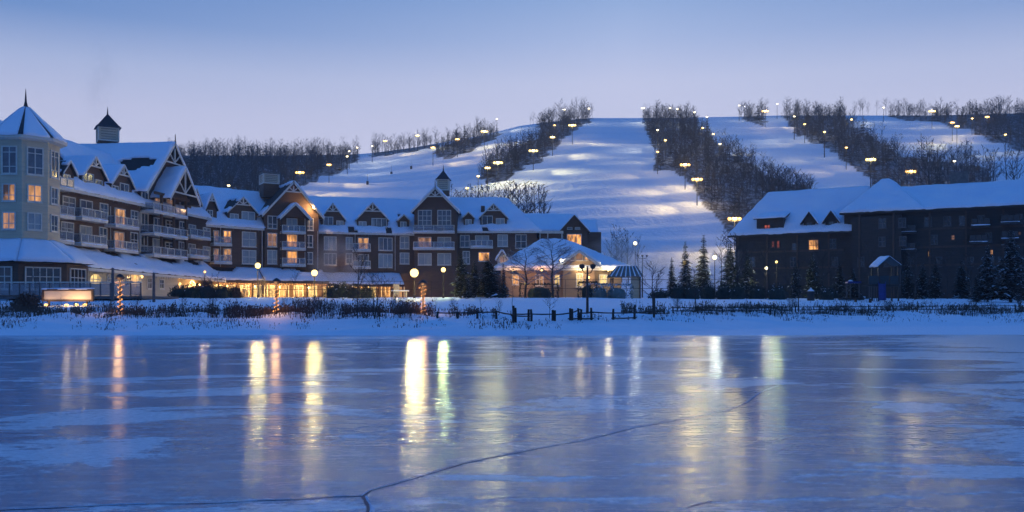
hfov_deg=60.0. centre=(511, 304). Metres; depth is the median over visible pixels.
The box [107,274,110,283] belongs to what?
window
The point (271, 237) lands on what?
window
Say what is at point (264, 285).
window
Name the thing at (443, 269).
post lamp
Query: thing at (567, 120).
bare wood
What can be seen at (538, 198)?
bare tree
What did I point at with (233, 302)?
bare bush
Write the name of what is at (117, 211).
window
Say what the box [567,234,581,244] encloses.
window
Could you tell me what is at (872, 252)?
bare tree
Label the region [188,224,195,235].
window
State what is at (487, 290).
spruce
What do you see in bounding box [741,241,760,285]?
bare tree
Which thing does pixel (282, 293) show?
window
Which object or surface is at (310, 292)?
window
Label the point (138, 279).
window
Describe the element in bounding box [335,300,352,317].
bare bush
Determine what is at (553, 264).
bare tree
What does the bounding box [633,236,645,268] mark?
bare tree
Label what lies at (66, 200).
window
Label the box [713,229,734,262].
bare tree
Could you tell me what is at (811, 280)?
spruce
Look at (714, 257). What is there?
post lamp
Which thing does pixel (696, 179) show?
floodlight pole
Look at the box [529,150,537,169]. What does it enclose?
floodlight pole
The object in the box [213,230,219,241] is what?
window
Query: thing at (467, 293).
spruce
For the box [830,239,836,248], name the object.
window
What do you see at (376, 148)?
bare wood
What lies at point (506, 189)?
bare tree
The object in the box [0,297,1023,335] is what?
snowy ground
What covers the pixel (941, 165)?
bare tree
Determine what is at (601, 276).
window
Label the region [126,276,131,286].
window
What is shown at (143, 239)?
window
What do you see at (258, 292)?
dry bush
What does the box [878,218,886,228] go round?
window
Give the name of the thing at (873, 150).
bare wood
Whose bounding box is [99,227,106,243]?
window
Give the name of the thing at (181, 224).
window
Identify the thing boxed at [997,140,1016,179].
bare tree
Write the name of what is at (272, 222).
window
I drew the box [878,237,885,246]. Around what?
window
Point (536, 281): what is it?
window
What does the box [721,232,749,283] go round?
bare tree
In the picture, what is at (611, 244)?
bare tree
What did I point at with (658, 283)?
bare tree
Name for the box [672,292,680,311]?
bare tree
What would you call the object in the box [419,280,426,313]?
fairy light post
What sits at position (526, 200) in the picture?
bare tree
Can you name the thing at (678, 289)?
shrub
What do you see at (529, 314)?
rail fence
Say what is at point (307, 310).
bare bush
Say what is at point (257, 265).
post lamp
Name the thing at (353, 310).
dry reeds
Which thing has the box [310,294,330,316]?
bare bush
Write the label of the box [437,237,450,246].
window
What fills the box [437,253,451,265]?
window
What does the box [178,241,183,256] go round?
window
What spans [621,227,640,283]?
bare tree
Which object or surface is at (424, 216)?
window
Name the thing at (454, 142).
bare wood
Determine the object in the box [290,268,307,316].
bare tree
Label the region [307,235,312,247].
window
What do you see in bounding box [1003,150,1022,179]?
bare tree
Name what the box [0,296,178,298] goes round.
terrace deck
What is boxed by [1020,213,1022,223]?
window
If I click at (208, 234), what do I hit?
window
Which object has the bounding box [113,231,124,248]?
window
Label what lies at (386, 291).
window
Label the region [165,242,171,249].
window
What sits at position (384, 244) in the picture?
window
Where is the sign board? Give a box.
[42,288,94,305]
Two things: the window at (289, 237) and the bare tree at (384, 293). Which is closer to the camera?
the bare tree at (384, 293)
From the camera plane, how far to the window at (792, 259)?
152.93 m
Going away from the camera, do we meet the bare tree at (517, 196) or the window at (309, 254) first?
the window at (309, 254)
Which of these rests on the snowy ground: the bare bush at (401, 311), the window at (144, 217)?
the bare bush at (401, 311)
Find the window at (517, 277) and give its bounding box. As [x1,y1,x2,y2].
[512,274,518,284]
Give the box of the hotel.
[0,89,600,296]
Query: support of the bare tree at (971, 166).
on the ski hill
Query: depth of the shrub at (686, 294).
108.95 m
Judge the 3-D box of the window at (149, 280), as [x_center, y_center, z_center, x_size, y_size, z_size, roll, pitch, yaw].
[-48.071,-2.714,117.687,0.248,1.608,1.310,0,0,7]
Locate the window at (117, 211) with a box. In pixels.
[114,207,125,224]
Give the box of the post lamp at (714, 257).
[713,254,716,298]
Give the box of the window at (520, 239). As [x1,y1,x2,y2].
[515,234,526,248]
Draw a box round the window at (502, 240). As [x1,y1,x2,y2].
[497,234,507,246]
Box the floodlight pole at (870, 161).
[865,158,875,186]
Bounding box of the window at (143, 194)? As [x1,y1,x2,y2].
[141,192,148,209]
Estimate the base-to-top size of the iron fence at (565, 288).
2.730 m
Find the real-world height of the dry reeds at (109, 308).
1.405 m
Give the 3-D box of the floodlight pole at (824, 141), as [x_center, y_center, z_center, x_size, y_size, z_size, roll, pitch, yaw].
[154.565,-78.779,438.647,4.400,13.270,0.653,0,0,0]
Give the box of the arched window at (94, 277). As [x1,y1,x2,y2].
[89,274,101,283]
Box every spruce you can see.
[449,252,470,297]
[457,275,473,298]
[458,262,480,297]
[473,254,513,297]
[497,263,510,297]
[666,258,677,295]
[677,243,698,289]
[692,235,713,289]
[715,243,741,296]
[739,253,757,296]
[786,263,806,298]
[800,253,825,298]
[831,261,849,297]
[845,268,868,297]
[894,256,921,298]
[908,263,930,298]
[925,262,946,298]
[950,262,975,298]
[967,245,1002,301]
[968,276,982,301]
[985,230,1023,302]
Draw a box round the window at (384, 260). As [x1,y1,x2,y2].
[378,254,392,267]
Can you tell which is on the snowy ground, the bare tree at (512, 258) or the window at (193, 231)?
the bare tree at (512, 258)
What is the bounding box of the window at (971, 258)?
[967,257,973,266]
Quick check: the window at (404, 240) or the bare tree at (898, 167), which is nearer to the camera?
the window at (404, 240)
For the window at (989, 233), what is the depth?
138.21 m
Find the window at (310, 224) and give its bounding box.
[304,218,313,230]
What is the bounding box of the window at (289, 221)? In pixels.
[286,218,297,230]
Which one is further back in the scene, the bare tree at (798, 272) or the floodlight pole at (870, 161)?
the floodlight pole at (870, 161)
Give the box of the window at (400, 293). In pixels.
[395,286,404,296]
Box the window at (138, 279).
[136,276,141,286]
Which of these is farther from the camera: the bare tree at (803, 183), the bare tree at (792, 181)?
the bare tree at (792, 181)
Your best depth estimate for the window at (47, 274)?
93.12 m
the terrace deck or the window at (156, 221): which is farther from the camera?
the window at (156, 221)
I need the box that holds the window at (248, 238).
[242,231,256,247]
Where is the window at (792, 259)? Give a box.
[790,257,795,266]
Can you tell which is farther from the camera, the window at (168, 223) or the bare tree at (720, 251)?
the bare tree at (720, 251)
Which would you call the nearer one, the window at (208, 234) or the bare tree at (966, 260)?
the bare tree at (966, 260)
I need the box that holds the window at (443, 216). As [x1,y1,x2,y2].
[437,210,450,227]
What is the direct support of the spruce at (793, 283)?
on the snowy ground
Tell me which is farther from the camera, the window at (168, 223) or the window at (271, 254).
the window at (271, 254)
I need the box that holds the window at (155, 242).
[152,238,159,253]
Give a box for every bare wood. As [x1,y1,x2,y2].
[166,135,360,191]
[370,129,440,153]
[433,118,498,155]
[477,102,594,179]
[643,100,816,224]
[737,97,768,120]
[782,96,997,185]
[887,97,1023,150]
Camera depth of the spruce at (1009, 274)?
97.80 m
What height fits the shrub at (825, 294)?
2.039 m
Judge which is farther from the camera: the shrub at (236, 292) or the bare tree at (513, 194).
the bare tree at (513, 194)
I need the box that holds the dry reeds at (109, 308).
[0,299,291,318]
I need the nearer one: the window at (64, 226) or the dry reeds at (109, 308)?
the dry reeds at (109, 308)
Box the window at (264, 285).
[264,285,273,296]
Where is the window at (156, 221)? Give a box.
[153,217,159,232]
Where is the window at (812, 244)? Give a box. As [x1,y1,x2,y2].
[808,239,818,251]
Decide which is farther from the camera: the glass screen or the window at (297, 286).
the window at (297, 286)
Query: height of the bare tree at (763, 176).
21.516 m
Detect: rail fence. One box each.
[435,294,655,322]
[671,304,1016,312]
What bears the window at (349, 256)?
in the hotel
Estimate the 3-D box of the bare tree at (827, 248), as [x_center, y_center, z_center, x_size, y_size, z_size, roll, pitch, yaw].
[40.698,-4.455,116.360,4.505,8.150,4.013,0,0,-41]
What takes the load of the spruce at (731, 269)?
on the snowy ground
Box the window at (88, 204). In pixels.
[79,199,93,217]
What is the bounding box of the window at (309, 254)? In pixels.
[307,252,313,264]
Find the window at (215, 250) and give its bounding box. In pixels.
[213,248,218,260]
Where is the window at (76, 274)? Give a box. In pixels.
[70,268,85,287]
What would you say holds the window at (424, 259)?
in the hotel
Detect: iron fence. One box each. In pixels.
[228,281,431,297]
[520,279,748,297]
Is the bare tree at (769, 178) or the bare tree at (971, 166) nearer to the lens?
the bare tree at (769, 178)
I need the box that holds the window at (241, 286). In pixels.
[240,285,248,296]
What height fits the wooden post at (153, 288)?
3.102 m
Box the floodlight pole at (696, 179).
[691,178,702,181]
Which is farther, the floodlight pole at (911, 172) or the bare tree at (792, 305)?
the floodlight pole at (911, 172)
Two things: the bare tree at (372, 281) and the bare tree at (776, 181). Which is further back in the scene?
the bare tree at (776, 181)
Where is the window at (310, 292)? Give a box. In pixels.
[308,286,316,296]
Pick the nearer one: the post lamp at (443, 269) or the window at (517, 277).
the post lamp at (443, 269)
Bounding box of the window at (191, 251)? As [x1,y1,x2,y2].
[188,243,195,254]
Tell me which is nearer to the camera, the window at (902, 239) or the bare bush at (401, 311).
the bare bush at (401, 311)
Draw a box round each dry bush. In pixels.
[252,278,268,297]
[268,284,279,297]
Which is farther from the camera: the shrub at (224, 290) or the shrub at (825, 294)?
the shrub at (825, 294)
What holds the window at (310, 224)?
in the hotel
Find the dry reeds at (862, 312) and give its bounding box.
[620,298,1023,316]
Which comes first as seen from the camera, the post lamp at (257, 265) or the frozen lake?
the frozen lake
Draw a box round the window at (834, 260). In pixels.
[832,257,837,265]
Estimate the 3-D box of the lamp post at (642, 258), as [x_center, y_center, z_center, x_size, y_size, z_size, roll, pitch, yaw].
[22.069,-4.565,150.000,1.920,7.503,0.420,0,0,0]
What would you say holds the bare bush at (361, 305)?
on the snowy ground
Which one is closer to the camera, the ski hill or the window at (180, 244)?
the window at (180, 244)
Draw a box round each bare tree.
[25,268,39,299]
[130,292,141,312]
[197,272,228,317]
[280,292,290,315]
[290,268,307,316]
[349,244,369,317]
[356,271,394,318]
[382,275,390,317]
[465,184,483,197]
[483,180,499,196]
[495,242,563,297]
[496,180,517,201]
[499,183,513,197]
[504,180,526,207]
[508,181,535,212]
[509,267,516,300]
[511,182,526,210]
[516,236,580,297]
[520,181,535,212]
[520,182,548,212]
[521,182,539,211]
[521,187,532,212]
[525,184,544,213]
[536,189,551,213]
[544,293,556,317]
[602,232,620,258]
[608,224,623,260]
[612,231,629,281]
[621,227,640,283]
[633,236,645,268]
[637,261,664,310]
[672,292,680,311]
[686,267,707,306]
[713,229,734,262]
[713,236,730,282]
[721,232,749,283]
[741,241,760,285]
[752,241,782,298]
[753,160,769,197]
[754,160,774,193]
[761,163,777,191]
[762,166,794,192]
[763,164,776,191]
[770,248,794,289]
[774,162,793,191]
[781,166,801,190]
[782,259,804,311]
[784,288,799,311]
[790,169,803,189]
[790,172,804,190]
[791,172,806,189]
[793,175,809,190]
[803,242,838,286]
[857,239,880,298]
[886,158,910,185]
[899,151,930,185]
[899,158,913,184]
[902,239,927,299]
[914,139,945,184]
[918,155,939,184]
[932,147,954,183]
[932,152,947,183]
[935,249,956,298]
[943,147,975,174]
[947,140,976,181]
[958,240,980,297]
[963,153,978,182]
[970,144,994,181]
[983,147,1001,181]
[986,147,1009,180]
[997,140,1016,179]
[1000,150,1022,179]
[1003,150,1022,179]
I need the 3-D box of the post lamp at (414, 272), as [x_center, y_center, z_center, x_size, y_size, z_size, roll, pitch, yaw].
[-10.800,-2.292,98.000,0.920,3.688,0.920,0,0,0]
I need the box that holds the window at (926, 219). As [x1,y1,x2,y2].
[924,217,931,226]
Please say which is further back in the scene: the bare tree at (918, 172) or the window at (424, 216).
the bare tree at (918, 172)
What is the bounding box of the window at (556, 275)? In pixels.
[554,274,560,286]
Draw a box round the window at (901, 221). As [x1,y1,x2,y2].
[898,217,905,227]
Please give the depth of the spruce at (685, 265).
125.69 m
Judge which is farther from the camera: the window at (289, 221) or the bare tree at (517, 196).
the bare tree at (517, 196)
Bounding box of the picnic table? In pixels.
[391,290,408,297]
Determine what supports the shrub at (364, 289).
on the snowy ground
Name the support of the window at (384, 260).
in the hotel
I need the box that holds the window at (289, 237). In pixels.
[286,234,297,247]
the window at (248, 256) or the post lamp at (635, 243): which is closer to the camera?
the window at (248, 256)
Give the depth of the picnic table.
103.60 m
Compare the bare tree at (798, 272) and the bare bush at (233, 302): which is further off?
the bare tree at (798, 272)
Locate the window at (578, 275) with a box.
[576,273,583,287]
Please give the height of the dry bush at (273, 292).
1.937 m
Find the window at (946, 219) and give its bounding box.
[943,216,950,226]
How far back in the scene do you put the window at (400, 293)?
161.21 m
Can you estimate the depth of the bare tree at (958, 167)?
311.82 m
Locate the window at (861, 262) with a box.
[860,257,863,266]
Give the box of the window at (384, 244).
[378,237,392,250]
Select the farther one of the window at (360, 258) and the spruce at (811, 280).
the window at (360, 258)
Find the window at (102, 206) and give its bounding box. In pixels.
[99,202,108,216]
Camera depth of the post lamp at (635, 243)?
149.98 m
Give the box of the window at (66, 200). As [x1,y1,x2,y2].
[62,195,75,210]
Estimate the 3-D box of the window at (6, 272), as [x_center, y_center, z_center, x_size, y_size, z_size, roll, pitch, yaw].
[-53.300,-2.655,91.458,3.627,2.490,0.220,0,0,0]
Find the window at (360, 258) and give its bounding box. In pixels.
[358,254,368,265]
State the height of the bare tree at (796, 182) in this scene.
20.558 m
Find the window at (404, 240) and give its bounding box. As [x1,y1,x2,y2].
[400,236,409,249]
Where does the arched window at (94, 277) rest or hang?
in the hotel
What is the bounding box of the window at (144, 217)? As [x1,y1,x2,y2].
[141,213,148,231]
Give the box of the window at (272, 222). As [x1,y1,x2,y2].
[267,215,277,228]
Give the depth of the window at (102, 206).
113.70 m
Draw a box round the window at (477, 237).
[475,235,488,244]
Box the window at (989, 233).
[985,232,992,242]
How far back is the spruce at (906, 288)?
119.04 m
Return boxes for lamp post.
[579,264,595,311]
[637,255,647,297]
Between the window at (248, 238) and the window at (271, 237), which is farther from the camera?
the window at (271, 237)
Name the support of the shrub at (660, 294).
on the snowy ground
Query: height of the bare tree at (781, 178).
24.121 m
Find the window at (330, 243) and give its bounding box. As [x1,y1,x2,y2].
[324,236,336,250]
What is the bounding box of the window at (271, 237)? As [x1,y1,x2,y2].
[267,233,277,247]
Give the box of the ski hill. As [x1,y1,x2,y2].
[183,113,1023,297]
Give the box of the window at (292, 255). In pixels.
[286,251,297,263]
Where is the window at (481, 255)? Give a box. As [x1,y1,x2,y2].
[478,252,489,261]
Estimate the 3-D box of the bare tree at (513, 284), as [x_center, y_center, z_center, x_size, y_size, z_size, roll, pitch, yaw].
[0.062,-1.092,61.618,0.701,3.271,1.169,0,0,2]
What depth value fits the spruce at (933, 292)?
117.52 m
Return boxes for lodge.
[727,171,1023,298]
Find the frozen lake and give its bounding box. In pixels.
[0,335,1023,511]
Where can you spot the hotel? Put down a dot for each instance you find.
(71, 211)
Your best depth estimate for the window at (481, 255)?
161.96 m
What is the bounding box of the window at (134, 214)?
[130,210,138,222]
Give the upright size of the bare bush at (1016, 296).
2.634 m
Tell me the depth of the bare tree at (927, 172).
322.15 m
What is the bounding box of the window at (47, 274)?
[25,266,60,290]
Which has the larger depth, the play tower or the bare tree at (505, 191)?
the bare tree at (505, 191)
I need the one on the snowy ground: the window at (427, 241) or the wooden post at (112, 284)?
the wooden post at (112, 284)
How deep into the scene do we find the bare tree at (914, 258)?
112.04 m
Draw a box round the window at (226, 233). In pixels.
[223,230,230,243]
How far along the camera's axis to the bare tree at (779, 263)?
112.42 m
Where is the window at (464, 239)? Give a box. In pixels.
[460,235,469,247]
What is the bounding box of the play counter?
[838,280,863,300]
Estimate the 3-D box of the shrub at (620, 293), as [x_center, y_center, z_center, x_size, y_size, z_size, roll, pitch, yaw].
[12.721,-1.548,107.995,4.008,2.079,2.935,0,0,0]
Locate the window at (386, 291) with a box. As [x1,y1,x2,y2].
[381,287,389,296]
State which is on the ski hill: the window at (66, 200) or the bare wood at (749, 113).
the bare wood at (749, 113)
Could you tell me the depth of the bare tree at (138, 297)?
54.98 m
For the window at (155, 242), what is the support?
in the hotel
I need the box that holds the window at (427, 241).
[418,237,431,246]
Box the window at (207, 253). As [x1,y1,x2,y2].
[202,246,210,261]
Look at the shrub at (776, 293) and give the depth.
109.18 m
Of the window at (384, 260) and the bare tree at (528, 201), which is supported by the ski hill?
the bare tree at (528, 201)
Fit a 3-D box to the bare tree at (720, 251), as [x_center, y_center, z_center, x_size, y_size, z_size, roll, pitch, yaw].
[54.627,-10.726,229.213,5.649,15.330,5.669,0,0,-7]
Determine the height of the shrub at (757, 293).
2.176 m
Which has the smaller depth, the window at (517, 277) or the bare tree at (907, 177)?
the window at (517, 277)
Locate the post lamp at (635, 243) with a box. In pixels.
[633,241,636,265]
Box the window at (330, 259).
[323,253,336,265]
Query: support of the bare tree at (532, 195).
on the ski hill
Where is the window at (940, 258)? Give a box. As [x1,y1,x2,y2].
[936,257,941,266]
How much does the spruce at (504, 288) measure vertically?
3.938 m
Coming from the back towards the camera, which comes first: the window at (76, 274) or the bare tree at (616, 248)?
the bare tree at (616, 248)
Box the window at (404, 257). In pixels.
[400,253,409,264]
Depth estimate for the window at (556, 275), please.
127.90 m
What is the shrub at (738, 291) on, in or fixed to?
on the snowy ground
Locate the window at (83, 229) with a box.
[79,225,91,242]
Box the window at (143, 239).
[140,234,148,251]
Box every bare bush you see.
[223,299,244,312]
[289,291,316,316]
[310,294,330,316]
[324,304,337,317]
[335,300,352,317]
[352,289,374,317]
[386,297,412,317]
[401,297,420,315]
[1008,281,1023,305]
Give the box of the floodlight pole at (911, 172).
[906,170,915,185]
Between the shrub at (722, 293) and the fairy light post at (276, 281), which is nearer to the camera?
the fairy light post at (276, 281)
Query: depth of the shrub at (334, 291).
97.92 m
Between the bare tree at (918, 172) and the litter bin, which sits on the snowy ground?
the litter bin
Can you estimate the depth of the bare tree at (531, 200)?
265.85 m
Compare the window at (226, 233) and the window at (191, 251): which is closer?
the window at (191, 251)
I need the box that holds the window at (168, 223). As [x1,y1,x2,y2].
[165,220,171,229]
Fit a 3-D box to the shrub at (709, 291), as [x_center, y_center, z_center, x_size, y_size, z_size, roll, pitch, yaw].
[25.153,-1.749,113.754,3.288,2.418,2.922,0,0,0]
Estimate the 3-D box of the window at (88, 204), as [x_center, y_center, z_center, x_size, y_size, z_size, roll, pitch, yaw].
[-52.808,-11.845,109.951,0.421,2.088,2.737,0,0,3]
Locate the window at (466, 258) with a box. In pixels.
[462,251,469,264]
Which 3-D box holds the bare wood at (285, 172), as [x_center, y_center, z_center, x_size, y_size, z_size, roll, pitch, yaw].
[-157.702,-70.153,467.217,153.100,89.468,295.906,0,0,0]
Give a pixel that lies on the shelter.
(632, 272)
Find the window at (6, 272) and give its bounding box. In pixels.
[0,266,12,289]
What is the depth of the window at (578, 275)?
127.00 m
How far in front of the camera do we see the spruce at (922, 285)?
121.18 m
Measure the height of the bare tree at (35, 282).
3.304 m
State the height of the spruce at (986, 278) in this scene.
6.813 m
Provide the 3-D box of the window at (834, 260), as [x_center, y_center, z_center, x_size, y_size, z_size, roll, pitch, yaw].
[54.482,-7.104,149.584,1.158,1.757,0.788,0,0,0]
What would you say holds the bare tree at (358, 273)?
on the snowy ground
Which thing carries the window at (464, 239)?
in the hotel
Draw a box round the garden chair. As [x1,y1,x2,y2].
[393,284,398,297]
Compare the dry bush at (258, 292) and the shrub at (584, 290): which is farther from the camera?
the shrub at (584, 290)
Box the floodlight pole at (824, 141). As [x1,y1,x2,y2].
[820,131,828,156]
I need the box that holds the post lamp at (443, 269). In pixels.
[441,266,445,297]
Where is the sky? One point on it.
(255, 71)
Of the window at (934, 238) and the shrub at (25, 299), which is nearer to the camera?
the shrub at (25, 299)
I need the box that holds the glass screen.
[0,282,141,300]
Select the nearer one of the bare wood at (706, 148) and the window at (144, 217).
the window at (144, 217)
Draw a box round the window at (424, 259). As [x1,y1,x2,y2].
[417,253,431,265]
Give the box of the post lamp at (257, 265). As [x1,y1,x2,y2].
[255,262,260,297]
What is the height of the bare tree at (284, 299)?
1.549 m
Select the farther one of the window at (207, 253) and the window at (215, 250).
the window at (215, 250)
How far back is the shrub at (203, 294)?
97.65 m
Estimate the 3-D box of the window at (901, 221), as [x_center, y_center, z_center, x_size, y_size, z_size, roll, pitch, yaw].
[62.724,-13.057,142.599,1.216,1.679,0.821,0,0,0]
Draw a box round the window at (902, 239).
[899,236,906,245]
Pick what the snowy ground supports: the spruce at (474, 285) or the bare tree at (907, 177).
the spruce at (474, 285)
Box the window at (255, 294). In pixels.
[254,285,261,296]
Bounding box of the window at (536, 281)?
[535,274,543,286]
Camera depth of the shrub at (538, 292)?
106.94 m
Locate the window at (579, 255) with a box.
[575,253,583,260]
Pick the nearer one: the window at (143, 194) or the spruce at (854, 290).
the spruce at (854, 290)
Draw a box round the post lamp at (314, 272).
[312,268,316,297]
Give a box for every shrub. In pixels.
[9,291,45,310]
[167,283,187,297]
[181,283,200,297]
[196,281,214,297]
[213,284,233,297]
[229,286,243,297]
[323,283,341,297]
[335,281,349,297]
[343,283,364,297]
[361,284,375,297]
[519,283,558,297]
[577,281,597,297]
[588,283,612,297]
[600,283,633,298]
[646,288,669,297]
[667,283,685,298]
[681,282,705,298]
[699,282,718,298]
[713,283,731,298]
[726,282,749,298]
[746,283,767,298]
[763,282,789,299]
[815,286,838,299]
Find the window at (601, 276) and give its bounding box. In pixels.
[599,274,606,283]
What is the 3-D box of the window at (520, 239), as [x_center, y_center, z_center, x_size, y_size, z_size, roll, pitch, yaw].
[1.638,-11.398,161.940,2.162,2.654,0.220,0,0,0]
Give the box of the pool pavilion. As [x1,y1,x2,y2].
[494,238,630,297]
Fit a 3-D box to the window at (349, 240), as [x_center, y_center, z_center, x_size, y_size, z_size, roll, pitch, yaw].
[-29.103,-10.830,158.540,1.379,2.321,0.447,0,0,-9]
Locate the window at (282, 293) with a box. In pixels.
[279,285,288,296]
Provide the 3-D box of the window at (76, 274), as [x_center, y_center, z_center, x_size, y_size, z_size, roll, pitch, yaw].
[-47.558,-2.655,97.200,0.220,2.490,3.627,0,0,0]
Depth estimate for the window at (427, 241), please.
160.15 m
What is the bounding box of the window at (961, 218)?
[959,215,964,225]
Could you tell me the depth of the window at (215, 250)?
144.26 m
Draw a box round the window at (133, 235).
[130,232,138,248]
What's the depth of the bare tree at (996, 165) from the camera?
333.42 m
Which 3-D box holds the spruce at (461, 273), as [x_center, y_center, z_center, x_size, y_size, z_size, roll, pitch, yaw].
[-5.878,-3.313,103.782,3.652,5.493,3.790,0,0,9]
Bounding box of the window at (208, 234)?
[203,227,210,237]
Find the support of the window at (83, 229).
in the hotel
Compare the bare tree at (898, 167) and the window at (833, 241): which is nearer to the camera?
the window at (833, 241)
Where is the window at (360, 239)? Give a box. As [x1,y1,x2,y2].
[358,237,368,248]
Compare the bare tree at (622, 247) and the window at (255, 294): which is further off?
the bare tree at (622, 247)
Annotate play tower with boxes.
[862,256,900,300]
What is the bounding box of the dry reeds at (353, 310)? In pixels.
[221,294,511,318]
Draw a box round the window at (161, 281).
[159,279,164,289]
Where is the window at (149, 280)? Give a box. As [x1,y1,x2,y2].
[147,277,151,289]
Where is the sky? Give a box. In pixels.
[0,0,1023,154]
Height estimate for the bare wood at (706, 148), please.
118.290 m
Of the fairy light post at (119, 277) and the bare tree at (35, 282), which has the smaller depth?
the bare tree at (35, 282)
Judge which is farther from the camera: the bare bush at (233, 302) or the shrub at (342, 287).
the shrub at (342, 287)
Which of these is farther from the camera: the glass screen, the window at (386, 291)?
the window at (386, 291)
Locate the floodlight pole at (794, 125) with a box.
[790,116,797,139]
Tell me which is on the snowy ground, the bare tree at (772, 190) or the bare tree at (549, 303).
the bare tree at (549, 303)
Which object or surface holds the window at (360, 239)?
in the hotel
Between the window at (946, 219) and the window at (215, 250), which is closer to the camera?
the window at (946, 219)
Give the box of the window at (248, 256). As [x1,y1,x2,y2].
[242,250,255,264]
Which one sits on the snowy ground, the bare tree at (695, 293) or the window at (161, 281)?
the bare tree at (695, 293)
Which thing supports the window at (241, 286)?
in the hotel
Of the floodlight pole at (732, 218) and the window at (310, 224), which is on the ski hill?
the floodlight pole at (732, 218)
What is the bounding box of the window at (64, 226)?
[60,221,74,236]
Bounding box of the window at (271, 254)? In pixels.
[267,250,277,264]
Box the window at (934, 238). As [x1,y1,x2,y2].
[931,234,937,244]
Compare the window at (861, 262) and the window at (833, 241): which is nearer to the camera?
the window at (861, 262)
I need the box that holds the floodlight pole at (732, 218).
[728,217,740,249]
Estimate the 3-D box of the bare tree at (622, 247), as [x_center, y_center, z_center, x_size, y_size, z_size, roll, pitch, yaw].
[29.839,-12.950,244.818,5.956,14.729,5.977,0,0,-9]
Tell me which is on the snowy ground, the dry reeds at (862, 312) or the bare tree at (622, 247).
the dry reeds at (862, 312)
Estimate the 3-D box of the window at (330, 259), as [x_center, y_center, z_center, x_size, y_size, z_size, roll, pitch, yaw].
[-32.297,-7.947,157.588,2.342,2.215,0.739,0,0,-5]
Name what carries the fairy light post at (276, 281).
on the snowy ground
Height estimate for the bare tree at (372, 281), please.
3.262 m
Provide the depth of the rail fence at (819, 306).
70.59 m
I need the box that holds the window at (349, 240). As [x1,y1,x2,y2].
[345,237,352,249]
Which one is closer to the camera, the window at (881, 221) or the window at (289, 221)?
the window at (881, 221)
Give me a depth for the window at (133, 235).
120.86 m
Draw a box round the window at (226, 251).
[223,248,230,261]
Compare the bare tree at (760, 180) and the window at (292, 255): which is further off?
the bare tree at (760, 180)
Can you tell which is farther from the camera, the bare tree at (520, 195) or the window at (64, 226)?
the bare tree at (520, 195)
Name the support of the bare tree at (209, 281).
on the snowy ground
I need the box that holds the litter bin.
[807,288,814,300]
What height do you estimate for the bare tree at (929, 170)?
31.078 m
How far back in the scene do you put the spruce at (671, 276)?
127.89 m
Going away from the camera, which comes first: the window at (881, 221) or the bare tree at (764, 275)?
the bare tree at (764, 275)
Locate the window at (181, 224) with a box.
[179,221,183,233]
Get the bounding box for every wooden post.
[111,266,113,301]
[152,271,154,301]
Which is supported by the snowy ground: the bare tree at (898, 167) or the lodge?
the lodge
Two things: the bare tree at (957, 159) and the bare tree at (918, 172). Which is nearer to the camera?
the bare tree at (918, 172)
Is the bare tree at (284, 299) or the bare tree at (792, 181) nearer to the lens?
the bare tree at (284, 299)
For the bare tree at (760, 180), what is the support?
on the ski hill
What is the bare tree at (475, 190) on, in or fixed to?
on the ski hill
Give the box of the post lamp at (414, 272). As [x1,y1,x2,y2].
[410,267,417,297]
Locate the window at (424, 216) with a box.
[418,210,431,227]
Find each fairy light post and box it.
[115,274,124,312]
[272,278,280,311]
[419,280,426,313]
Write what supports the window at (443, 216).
in the hotel
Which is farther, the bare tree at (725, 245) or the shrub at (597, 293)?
the bare tree at (725, 245)
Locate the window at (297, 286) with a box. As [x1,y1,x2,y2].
[293,285,302,296]
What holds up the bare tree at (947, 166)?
on the ski hill
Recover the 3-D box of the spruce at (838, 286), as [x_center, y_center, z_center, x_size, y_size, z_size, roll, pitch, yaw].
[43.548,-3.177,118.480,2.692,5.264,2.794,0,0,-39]
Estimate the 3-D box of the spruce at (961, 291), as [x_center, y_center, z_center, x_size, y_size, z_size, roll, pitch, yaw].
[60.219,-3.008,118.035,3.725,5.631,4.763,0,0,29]
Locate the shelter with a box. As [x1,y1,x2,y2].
[607,266,643,297]
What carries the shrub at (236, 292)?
on the snowy ground
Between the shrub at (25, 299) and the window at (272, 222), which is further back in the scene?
the window at (272, 222)
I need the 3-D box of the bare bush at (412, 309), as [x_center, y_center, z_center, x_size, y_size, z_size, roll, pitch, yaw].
[-6.212,0.139,54.488,1.418,1.412,1.330,0,0,25]
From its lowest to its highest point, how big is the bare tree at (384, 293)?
2.753 m
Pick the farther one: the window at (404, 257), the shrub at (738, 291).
the window at (404, 257)
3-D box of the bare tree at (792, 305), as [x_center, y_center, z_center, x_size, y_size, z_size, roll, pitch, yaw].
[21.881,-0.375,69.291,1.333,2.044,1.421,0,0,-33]
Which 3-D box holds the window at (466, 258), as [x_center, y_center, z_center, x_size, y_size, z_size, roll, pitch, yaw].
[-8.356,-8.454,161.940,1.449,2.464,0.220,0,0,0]
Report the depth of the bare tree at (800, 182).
299.68 m
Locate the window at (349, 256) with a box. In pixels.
[345,253,352,264]
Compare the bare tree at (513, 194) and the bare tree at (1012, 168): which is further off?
the bare tree at (1012, 168)
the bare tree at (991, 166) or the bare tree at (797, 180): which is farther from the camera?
the bare tree at (991, 166)
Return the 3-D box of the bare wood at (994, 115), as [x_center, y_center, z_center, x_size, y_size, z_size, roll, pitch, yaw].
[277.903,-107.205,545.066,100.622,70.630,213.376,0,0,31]
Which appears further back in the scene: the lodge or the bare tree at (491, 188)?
the bare tree at (491, 188)
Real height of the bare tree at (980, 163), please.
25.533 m
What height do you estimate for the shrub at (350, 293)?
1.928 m
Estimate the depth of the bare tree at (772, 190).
311.35 m

